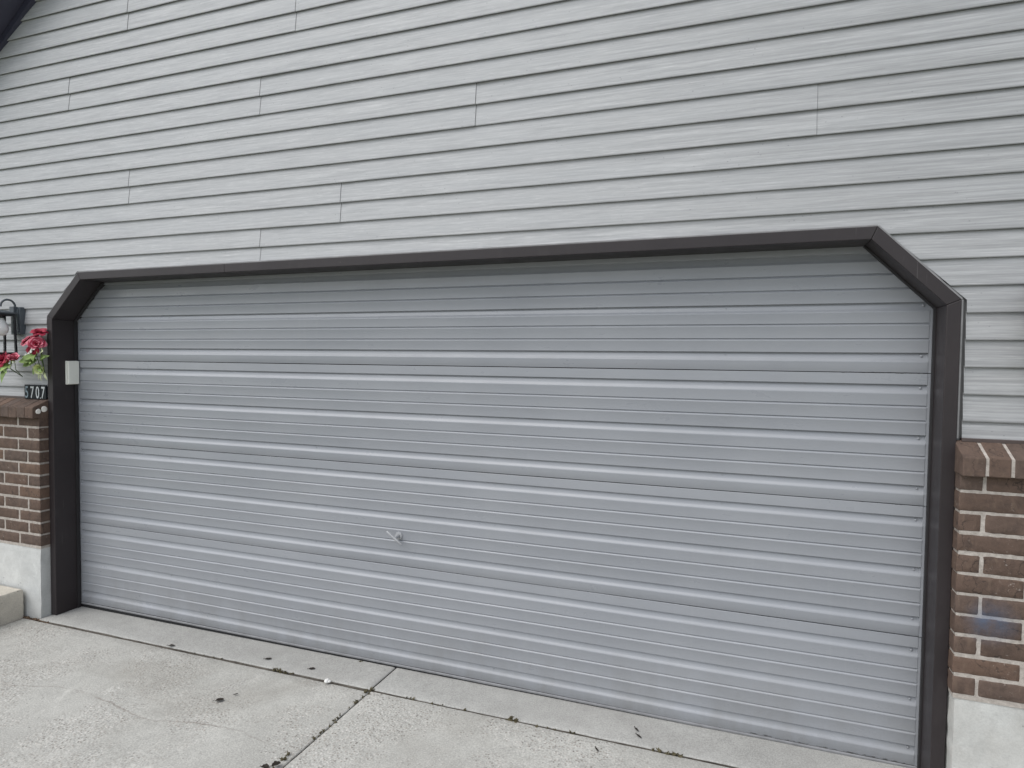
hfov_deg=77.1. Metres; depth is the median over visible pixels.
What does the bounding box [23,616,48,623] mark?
dirt
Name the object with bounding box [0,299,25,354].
wall lantern
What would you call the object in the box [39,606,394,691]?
garage apron
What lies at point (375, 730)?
driveway
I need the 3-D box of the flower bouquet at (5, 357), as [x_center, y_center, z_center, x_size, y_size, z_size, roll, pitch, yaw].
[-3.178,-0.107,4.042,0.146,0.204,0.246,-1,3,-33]
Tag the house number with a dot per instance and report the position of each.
(35, 391)
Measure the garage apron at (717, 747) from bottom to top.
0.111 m
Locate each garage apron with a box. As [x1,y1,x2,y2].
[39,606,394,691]
[372,668,913,767]
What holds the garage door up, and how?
in the house
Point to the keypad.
(71, 372)
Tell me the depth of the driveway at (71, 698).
3.07 m
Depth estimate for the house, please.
3.04 m
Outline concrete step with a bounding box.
[0,585,23,625]
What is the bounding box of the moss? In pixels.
[194,653,682,767]
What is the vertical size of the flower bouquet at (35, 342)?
0.334 m
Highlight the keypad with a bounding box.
[65,361,78,383]
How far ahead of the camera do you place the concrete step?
4.04 m
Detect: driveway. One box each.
[0,618,368,767]
[284,692,727,767]
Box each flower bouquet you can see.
[0,351,22,382]
[19,328,48,379]
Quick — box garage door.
[76,246,946,767]
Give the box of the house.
[0,0,1023,767]
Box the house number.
[24,384,46,398]
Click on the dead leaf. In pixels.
(275, 763)
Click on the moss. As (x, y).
(510, 718)

